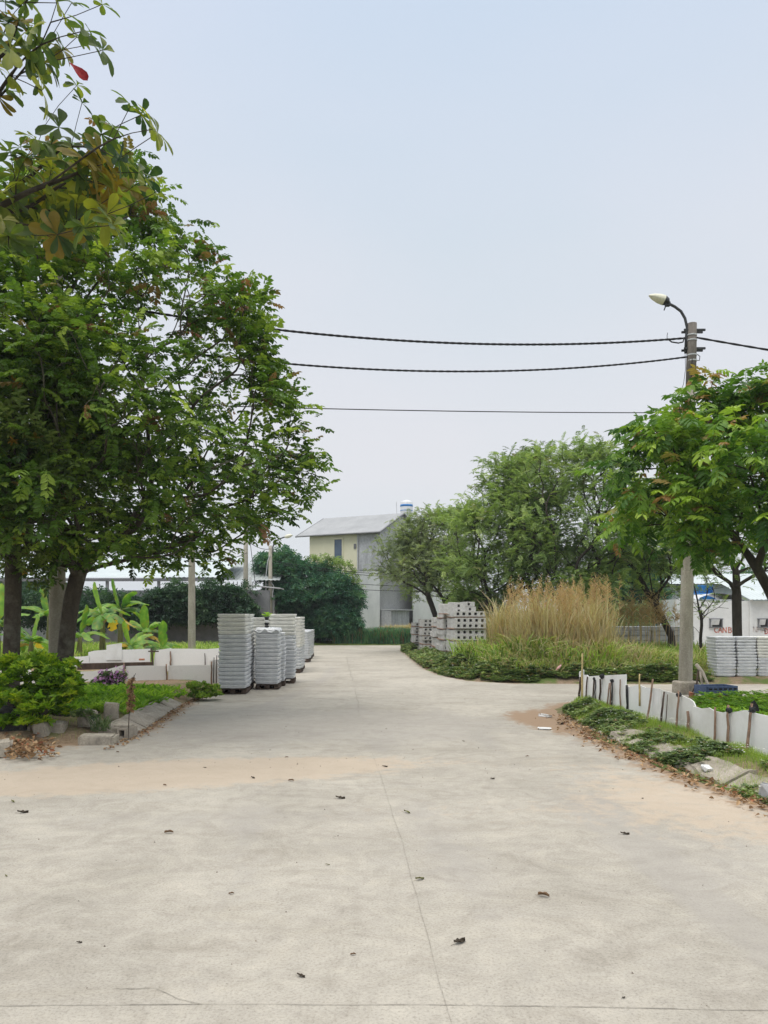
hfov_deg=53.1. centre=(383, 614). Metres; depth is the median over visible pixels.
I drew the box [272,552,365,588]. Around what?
climbing vine
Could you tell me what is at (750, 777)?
kerbstone
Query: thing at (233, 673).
white panel
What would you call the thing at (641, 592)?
tree
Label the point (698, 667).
wooden pole
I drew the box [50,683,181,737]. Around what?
bed grass
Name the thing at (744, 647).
white panel
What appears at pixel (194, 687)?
weed clump
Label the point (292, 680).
pallet
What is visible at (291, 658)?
white panel
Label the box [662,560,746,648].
feathery tree
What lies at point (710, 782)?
leaf litter
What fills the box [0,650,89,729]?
round bush
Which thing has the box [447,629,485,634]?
hollow slab
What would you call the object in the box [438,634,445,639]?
hollow slab
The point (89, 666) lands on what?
old plank
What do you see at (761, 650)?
white panel
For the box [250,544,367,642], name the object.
round tree
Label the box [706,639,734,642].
white panel
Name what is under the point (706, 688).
crate
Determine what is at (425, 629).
hollow slab
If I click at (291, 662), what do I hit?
white panel
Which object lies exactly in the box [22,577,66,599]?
tree
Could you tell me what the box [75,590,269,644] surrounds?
garden wall
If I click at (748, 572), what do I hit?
tree
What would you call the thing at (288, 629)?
white panel
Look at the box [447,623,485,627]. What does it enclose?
hollow slab
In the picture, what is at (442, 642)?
hollow slab
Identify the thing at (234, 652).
white panel
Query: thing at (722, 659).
white panel
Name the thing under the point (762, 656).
white panel
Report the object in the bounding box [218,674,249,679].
white panel
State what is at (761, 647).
white panel
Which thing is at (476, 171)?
sky
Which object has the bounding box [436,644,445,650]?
hollow slab
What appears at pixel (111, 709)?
concrete lump
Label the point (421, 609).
house
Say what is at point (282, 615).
white panel
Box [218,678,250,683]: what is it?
white panel
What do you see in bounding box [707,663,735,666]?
white panel
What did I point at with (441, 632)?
hollow slab
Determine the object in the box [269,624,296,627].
white panel
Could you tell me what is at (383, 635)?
road end grass
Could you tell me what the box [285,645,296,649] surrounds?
white panel
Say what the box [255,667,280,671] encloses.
white panel
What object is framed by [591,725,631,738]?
kerbstone
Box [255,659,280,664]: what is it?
white panel
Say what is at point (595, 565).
tree
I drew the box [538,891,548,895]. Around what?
fallen leaf
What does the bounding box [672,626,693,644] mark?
slab pile
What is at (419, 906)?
road joint
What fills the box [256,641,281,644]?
white panel
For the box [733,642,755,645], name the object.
white panel
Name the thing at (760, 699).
vegetable greens
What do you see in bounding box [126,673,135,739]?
dead sapling
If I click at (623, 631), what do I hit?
slab pile
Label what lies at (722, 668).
white panel
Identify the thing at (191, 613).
utility pole
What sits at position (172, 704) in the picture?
kerbstone
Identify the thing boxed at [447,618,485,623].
hollow slab
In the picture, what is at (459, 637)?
hollow slab
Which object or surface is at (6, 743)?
concrete lump
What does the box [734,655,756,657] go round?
white panel
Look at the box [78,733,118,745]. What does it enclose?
concrete lump
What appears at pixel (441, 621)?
hollow slab
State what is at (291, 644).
white panel
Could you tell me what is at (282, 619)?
white panel
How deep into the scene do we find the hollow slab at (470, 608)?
25.60 m
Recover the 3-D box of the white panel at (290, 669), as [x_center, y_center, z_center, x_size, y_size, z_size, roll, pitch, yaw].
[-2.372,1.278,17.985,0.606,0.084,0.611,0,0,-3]
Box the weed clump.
[185,680,224,698]
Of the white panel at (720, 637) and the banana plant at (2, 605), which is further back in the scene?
the banana plant at (2, 605)
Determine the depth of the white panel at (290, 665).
17.71 m
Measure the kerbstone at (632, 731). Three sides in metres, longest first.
0.883 x 0.403 x 0.194 m
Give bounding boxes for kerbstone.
[98,717,146,737]
[121,708,161,727]
[143,702,171,717]
[155,697,181,709]
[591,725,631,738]
[610,729,664,747]
[642,742,681,763]
[674,754,756,785]
[725,773,767,799]
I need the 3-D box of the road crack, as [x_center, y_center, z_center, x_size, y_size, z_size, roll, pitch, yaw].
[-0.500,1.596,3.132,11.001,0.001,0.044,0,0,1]
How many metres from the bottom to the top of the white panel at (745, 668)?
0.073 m
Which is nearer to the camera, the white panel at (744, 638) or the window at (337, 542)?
the white panel at (744, 638)
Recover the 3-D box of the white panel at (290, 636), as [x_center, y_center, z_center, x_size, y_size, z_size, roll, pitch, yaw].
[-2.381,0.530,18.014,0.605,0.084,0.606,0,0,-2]
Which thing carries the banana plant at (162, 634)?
on the soil bed
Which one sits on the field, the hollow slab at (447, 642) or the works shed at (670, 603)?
the works shed at (670, 603)
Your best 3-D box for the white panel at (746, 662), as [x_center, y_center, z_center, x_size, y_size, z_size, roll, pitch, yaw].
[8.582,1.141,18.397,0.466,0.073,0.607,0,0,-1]
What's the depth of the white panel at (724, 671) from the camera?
18.10 m
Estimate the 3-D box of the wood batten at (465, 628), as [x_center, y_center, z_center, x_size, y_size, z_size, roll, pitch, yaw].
[2.663,0.458,25.073,1.020,0.036,1.645,0,0,-4]
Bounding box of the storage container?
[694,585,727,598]
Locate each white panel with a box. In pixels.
[217,614,249,617]
[217,618,249,621]
[217,622,249,625]
[217,626,249,630]
[217,670,249,675]
[218,630,250,634]
[218,634,250,638]
[218,642,250,646]
[218,650,250,654]
[218,654,250,658]
[218,658,250,663]
[218,662,249,667]
[218,666,249,671]
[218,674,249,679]
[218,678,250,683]
[219,638,250,642]
[219,646,250,650]
[220,682,250,688]
[252,621,270,624]
[253,617,271,620]
[255,629,280,633]
[255,633,280,636]
[255,637,281,640]
[255,656,281,660]
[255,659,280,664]
[255,663,280,668]
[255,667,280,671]
[255,671,280,675]
[255,675,280,679]
[255,678,281,683]
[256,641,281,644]
[256,644,281,648]
[256,648,281,652]
[256,652,281,656]
[269,614,296,617]
[269,618,296,620]
[269,621,296,624]
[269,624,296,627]
[281,628,295,631]
[285,631,295,634]
[285,635,295,638]
[285,638,295,642]
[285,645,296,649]
[285,663,296,667]
[285,666,295,671]
[285,670,295,674]
[285,673,295,678]
[286,642,296,645]
[286,649,296,652]
[286,652,296,656]
[286,656,296,660]
[286,659,296,663]
[706,636,734,639]
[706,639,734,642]
[706,642,734,645]
[706,645,734,648]
[706,648,734,651]
[706,651,735,654]
[706,669,735,672]
[707,654,735,657]
[707,657,735,660]
[707,660,735,663]
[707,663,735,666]
[708,666,735,669]
[709,672,735,675]
[730,636,756,639]
[733,639,755,642]
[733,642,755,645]
[733,645,755,648]
[734,648,756,651]
[734,652,756,654]
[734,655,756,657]
[735,658,756,660]
[735,673,756,675]
[736,661,757,663]
[736,664,756,666]
[736,667,756,669]
[736,670,756,672]
[750,636,767,639]
[754,643,767,645]
[754,646,767,648]
[755,640,767,642]
[755,649,767,651]
[755,652,767,654]
[756,667,767,669]
[756,673,767,675]
[757,655,767,657]
[757,658,767,660]
[757,661,767,663]
[757,664,767,666]
[757,670,767,672]
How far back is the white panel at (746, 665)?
18.10 m
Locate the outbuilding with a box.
[168,563,281,613]
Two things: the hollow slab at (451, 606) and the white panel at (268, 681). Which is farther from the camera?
the hollow slab at (451, 606)
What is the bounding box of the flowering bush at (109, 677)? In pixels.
[90,666,128,685]
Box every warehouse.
[638,573,767,625]
[657,575,767,644]
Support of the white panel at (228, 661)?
on the white panel at (235, 665)
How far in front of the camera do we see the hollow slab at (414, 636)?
32.91 m
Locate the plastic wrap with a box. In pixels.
[254,627,281,632]
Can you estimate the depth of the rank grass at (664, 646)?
19.62 m
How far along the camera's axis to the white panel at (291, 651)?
17.73 m
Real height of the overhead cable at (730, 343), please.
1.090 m
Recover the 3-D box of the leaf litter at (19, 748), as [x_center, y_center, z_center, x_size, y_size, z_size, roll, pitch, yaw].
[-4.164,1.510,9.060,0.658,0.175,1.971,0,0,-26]
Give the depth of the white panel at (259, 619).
17.76 m
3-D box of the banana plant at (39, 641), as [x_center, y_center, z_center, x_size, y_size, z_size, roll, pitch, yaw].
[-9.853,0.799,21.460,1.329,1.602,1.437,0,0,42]
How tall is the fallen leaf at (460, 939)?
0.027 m
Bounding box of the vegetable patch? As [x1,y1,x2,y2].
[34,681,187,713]
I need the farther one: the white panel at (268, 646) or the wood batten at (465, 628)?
the wood batten at (465, 628)
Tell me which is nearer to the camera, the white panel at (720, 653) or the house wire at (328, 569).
the white panel at (720, 653)
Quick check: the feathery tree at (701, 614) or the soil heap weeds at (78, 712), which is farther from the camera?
the feathery tree at (701, 614)
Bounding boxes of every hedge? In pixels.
[0,583,151,635]
[129,575,262,629]
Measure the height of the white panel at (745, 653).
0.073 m
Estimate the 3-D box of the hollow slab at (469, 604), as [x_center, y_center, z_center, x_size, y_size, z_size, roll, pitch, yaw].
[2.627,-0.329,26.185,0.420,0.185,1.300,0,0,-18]
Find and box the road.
[0,645,767,1023]
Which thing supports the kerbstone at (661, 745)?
on the verge
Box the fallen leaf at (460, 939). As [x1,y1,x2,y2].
[453,937,464,944]
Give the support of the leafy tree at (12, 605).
on the soil bed
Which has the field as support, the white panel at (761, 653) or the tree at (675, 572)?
the tree at (675, 572)
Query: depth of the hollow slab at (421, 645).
31.05 m
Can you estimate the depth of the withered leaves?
9.79 m
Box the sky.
[0,0,767,613]
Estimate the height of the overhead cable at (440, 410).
0.465 m
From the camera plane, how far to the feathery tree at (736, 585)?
22.84 m
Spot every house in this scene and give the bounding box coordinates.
[295,513,419,628]
[412,538,477,621]
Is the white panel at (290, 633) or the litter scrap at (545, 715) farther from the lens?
the white panel at (290, 633)
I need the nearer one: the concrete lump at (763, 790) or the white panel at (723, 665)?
the concrete lump at (763, 790)
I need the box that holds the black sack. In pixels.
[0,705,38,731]
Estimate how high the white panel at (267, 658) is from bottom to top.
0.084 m
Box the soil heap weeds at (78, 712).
[65,706,101,720]
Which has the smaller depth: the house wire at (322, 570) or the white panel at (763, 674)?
the white panel at (763, 674)
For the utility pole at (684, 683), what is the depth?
15.41 m
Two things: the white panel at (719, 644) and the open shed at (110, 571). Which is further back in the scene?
the open shed at (110, 571)
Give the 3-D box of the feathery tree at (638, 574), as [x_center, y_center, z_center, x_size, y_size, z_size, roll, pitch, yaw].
[9.798,-1.517,29.037,4.923,6.079,4.841,0,0,0]
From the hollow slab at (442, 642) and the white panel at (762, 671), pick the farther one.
the hollow slab at (442, 642)
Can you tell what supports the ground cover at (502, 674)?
on the waste ground at (547, 679)
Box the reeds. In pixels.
[610,586,679,645]
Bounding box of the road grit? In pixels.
[4,695,746,1005]
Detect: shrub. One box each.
[443,585,519,635]
[605,600,653,625]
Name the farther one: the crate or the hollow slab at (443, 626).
the hollow slab at (443, 626)
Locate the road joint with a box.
[369,746,451,1023]
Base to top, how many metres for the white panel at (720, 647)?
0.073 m
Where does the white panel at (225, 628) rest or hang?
on the white panel at (231, 632)
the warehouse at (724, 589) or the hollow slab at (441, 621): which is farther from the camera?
the warehouse at (724, 589)
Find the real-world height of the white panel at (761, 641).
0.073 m
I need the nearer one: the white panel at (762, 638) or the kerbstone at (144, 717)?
the kerbstone at (144, 717)
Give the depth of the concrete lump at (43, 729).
9.54 m
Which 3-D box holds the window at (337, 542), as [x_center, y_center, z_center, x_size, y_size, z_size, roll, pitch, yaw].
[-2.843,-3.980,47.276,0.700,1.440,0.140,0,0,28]
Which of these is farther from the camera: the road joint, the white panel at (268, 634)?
the white panel at (268, 634)
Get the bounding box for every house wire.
[273,561,386,574]
[273,563,404,577]
[273,580,388,590]
[275,574,441,586]
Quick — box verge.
[555,697,767,803]
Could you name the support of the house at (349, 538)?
on the field
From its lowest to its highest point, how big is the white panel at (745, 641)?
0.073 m
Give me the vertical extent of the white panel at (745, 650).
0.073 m
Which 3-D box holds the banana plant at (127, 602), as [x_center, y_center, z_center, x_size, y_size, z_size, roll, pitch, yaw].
[-8.948,0.194,25.995,1.756,2.812,1.834,0,0,-33]
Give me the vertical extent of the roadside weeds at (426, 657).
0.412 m
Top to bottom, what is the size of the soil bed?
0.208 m
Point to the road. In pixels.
(232, 869)
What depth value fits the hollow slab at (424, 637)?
30.99 m
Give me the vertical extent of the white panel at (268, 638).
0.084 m
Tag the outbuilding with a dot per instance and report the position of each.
(237, 570)
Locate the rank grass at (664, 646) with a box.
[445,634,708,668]
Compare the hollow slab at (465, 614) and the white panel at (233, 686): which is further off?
the hollow slab at (465, 614)
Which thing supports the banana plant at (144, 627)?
on the soil bed
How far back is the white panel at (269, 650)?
16.30 m
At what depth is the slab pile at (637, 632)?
32.25 m
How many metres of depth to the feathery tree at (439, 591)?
33.31 m
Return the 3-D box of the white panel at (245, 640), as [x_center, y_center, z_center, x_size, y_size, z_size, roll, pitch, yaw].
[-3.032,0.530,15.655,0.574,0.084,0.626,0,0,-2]
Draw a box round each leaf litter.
[3,729,61,760]
[104,698,204,748]
[535,714,767,816]
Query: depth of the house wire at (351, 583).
40.78 m
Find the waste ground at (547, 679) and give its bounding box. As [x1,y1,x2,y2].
[405,649,767,683]
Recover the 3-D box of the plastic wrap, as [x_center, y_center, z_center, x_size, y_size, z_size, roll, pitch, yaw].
[-2.490,0.339,16.575,0.530,0.130,0.600,0,0,0]
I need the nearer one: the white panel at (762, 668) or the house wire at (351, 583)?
the white panel at (762, 668)
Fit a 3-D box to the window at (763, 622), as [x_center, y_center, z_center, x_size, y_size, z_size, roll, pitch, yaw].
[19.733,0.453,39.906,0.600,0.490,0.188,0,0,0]
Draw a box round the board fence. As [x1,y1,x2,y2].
[578,653,767,755]
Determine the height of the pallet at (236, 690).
0.109 m
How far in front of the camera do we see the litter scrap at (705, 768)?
7.47 m
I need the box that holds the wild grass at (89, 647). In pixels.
[0,639,218,668]
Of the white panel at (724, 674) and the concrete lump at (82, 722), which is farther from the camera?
the white panel at (724, 674)
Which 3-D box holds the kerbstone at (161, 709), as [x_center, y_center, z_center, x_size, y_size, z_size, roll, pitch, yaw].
[-3.616,1.539,12.260,0.367,0.233,1.021,0,0,-5]
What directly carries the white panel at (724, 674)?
on the pallet
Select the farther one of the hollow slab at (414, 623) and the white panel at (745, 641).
the hollow slab at (414, 623)
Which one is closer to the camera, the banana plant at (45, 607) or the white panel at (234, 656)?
the white panel at (234, 656)
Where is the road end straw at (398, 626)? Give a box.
[382,623,410,629]
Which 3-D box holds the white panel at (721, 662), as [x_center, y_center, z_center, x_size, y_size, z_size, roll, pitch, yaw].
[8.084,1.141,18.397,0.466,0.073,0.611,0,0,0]
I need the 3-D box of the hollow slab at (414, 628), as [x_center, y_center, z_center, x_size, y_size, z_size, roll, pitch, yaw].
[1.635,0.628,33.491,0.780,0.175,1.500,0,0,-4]
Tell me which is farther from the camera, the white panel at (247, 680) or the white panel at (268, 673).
the white panel at (268, 673)
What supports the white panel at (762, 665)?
on the white panel at (762, 668)
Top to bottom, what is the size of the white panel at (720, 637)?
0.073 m
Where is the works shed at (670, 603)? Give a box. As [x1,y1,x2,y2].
[658,593,743,625]
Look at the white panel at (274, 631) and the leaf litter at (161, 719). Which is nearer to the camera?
the leaf litter at (161, 719)
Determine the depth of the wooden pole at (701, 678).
14.92 m
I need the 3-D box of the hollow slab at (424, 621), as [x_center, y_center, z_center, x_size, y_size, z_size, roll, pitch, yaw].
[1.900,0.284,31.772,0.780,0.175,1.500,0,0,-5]
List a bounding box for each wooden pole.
[692,670,698,691]
[695,663,708,683]
[699,671,702,683]
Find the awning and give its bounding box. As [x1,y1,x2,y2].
[241,584,283,589]
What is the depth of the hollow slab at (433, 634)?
28.69 m
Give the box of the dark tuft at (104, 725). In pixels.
[85,713,114,731]
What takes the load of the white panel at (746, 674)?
on the pallet
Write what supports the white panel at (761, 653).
on the white panel at (762, 656)
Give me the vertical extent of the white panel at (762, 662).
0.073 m
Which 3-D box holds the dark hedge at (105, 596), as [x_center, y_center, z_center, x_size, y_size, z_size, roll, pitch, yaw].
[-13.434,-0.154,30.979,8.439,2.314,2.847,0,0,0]
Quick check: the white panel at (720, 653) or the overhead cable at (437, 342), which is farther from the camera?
the white panel at (720, 653)
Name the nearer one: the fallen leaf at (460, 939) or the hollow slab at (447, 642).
the fallen leaf at (460, 939)
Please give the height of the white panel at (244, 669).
0.084 m
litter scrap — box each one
[538,713,551,717]
[701,764,713,771]
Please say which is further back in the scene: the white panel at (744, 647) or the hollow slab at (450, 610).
the hollow slab at (450, 610)
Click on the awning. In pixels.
(267, 587)
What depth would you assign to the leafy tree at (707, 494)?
11.27 m
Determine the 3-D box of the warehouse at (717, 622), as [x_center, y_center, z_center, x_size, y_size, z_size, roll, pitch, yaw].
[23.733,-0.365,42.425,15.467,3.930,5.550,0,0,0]
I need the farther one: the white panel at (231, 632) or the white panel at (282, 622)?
the white panel at (282, 622)
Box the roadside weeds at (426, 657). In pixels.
[400,642,452,667]
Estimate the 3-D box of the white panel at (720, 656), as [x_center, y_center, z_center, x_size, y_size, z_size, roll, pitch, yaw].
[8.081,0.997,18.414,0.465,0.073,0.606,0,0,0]
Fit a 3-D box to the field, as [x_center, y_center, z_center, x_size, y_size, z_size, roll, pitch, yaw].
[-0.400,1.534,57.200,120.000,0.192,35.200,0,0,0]
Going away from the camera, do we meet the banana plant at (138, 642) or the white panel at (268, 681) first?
the white panel at (268, 681)
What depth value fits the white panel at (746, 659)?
18.12 m
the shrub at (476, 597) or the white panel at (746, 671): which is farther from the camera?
the shrub at (476, 597)
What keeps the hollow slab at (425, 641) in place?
on the wood batten
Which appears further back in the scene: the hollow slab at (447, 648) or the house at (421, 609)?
the house at (421, 609)
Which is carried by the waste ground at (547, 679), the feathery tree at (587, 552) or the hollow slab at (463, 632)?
the feathery tree at (587, 552)
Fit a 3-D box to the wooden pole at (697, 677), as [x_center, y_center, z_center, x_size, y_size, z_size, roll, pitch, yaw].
[6.094,1.310,14.995,0.056,0.423,0.307,0,0,43]
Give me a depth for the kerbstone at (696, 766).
7.43 m
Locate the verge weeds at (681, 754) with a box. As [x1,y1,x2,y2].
[562,697,767,803]
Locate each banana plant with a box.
[0,583,30,653]
[0,615,47,653]
[21,588,48,639]
[75,605,109,655]
[77,582,135,649]
[94,579,148,642]
[114,621,160,649]
[126,605,167,646]
[135,620,181,653]
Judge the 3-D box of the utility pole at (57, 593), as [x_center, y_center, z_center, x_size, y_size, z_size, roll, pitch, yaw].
[-5.529,-2.080,12.990,0.287,7.800,0.307,0,0,0]
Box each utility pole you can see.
[48,261,65,696]
[188,453,195,648]
[243,505,251,589]
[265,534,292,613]
[649,294,705,694]
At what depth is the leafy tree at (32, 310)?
11.20 m
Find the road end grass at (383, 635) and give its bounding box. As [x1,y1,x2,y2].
[330,625,410,643]
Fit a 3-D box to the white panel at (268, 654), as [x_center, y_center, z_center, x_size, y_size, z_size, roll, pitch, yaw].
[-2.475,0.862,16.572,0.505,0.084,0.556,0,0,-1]
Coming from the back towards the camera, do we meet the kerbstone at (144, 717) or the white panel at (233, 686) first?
the white panel at (233, 686)
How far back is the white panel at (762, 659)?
18.11 m
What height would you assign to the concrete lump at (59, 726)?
0.168 m
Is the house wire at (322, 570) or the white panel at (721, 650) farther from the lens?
the house wire at (322, 570)
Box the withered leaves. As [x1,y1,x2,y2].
[126,677,135,712]
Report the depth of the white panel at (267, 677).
16.32 m
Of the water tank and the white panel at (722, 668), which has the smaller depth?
the white panel at (722, 668)
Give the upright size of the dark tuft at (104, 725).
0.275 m
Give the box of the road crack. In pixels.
[0,1003,756,1009]
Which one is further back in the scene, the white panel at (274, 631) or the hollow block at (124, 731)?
the white panel at (274, 631)
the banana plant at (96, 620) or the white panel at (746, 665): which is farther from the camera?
the banana plant at (96, 620)
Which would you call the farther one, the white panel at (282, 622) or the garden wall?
the garden wall
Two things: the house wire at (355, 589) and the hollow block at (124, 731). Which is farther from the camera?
the house wire at (355, 589)
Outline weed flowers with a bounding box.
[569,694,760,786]
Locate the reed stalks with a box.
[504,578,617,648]
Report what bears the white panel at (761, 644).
on the white panel at (761, 647)
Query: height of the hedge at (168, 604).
2.433 m
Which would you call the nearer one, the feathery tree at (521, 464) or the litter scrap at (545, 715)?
the litter scrap at (545, 715)
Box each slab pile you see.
[610,626,628,642]
[626,626,650,643]
[650,626,671,643]
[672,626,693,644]
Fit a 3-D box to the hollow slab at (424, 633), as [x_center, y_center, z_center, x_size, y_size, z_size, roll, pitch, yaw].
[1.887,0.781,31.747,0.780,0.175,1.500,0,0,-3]
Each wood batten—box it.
[446,616,485,617]
[446,627,485,628]
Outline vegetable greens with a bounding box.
[690,689,767,715]
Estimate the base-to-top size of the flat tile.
0.034 m
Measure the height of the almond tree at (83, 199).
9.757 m
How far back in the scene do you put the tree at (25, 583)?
50.73 m
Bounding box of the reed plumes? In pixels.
[505,573,623,629]
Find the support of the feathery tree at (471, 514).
on the waste ground at (547, 679)
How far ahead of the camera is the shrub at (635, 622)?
35.66 m
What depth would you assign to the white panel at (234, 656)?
15.37 m
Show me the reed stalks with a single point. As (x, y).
(523, 604)
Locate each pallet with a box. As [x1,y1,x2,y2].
[221,686,249,693]
[255,682,281,688]
[285,677,295,682]
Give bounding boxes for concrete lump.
[0,738,12,757]
[32,722,50,737]
[50,720,67,732]
[77,709,97,726]
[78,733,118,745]
[103,702,118,720]
[758,782,767,798]
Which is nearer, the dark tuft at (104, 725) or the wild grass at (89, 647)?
the dark tuft at (104, 725)
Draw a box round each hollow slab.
[411,622,418,625]
[411,627,418,630]
[411,634,418,638]
[418,619,431,622]
[419,623,430,626]
[419,627,431,631]
[419,631,429,634]
[419,635,430,639]
[419,639,431,643]
[419,644,430,647]
[430,631,437,636]
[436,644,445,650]
[437,613,448,617]
[437,618,446,623]
[437,623,446,628]
[437,629,446,634]
[438,603,464,608]
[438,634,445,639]
[438,639,445,645]
[439,608,464,613]
[446,611,484,616]
[446,634,485,639]
[446,640,474,646]
[446,645,459,651]
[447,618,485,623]
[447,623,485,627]
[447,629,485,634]
[448,602,474,606]
[465,607,475,610]
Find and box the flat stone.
[609,730,624,736]
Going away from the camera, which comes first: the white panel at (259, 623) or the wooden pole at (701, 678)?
the wooden pole at (701, 678)
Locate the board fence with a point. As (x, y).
(749, 727)
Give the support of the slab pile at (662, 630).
on the waste ground at (547, 679)
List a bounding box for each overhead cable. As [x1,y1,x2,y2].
[87,301,687,345]
[90,338,687,372]
[112,402,680,412]
[697,337,767,350]
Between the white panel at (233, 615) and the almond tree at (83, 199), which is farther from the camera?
the white panel at (233, 615)
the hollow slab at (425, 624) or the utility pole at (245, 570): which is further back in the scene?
the utility pole at (245, 570)
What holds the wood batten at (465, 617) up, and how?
on the hollow slab at (463, 620)
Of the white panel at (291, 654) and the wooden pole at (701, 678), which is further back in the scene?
the white panel at (291, 654)
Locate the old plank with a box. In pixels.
[77,662,151,669]
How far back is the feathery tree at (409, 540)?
32.34 m
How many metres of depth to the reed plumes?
20.42 m
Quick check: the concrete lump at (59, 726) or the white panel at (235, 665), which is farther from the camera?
the white panel at (235, 665)
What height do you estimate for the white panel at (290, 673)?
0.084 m
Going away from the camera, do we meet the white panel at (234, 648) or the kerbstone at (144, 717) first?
the kerbstone at (144, 717)
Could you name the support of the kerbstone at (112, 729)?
on the road
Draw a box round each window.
[333,538,342,557]
[709,618,722,627]
[757,618,767,627]
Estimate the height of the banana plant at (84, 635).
1.894 m
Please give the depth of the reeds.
28.12 m
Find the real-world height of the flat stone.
0.090 m
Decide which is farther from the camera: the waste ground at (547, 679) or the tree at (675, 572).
the tree at (675, 572)
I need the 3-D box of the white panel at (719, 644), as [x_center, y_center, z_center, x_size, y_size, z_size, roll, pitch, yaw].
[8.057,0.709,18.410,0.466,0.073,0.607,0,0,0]
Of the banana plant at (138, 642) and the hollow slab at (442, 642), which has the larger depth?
the hollow slab at (442, 642)
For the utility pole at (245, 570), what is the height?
6.700 m
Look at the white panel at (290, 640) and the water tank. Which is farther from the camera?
the water tank
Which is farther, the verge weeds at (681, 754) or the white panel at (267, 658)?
the white panel at (267, 658)
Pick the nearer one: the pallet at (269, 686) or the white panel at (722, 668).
the pallet at (269, 686)
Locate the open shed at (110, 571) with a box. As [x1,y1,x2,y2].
[0,558,243,641]
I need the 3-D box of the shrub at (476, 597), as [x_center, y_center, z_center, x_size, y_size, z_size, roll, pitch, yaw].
[3.803,-0.096,30.530,3.415,2.202,2.270,0,0,0]
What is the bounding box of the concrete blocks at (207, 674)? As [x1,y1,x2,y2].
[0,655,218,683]
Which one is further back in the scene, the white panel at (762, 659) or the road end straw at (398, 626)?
the road end straw at (398, 626)
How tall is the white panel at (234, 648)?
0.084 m
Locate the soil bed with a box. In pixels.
[0,668,219,745]
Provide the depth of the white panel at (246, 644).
15.36 m
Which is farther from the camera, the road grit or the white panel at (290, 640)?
the white panel at (290, 640)
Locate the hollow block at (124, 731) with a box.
[117,725,136,739]
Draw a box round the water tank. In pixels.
[396,500,412,516]
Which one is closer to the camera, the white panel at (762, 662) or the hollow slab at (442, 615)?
the white panel at (762, 662)
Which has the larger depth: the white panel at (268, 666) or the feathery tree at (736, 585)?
the feathery tree at (736, 585)
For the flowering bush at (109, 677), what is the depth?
15.51 m
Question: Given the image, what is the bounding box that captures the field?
[1,631,486,644]
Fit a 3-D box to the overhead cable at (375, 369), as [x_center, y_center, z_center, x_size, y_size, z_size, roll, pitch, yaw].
[0.314,-4.854,14.250,12.044,0.742,0.038,0,0,-12]
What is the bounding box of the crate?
[694,684,737,694]
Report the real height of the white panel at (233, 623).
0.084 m
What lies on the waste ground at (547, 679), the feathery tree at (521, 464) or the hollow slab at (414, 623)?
the feathery tree at (521, 464)
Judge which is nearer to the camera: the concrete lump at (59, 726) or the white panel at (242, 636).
the concrete lump at (59, 726)
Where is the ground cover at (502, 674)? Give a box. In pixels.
[430,649,713,681]
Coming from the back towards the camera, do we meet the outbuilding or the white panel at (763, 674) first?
the outbuilding
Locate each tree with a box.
[0,0,172,264]
[0,117,341,702]
[0,320,181,687]
[0,577,32,595]
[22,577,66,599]
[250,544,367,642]
[362,502,470,616]
[388,499,501,610]
[423,442,582,614]
[481,440,587,595]
[483,425,671,618]
[565,561,599,604]
[570,359,767,599]
[586,507,704,646]
[598,546,673,625]
[650,502,767,635]
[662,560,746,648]
[665,562,720,584]
[717,565,752,584]
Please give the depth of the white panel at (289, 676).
17.71 m
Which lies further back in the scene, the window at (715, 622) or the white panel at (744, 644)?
the window at (715, 622)
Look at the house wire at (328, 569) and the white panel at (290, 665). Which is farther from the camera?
the house wire at (328, 569)
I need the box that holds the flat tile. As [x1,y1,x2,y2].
[113,723,133,726]

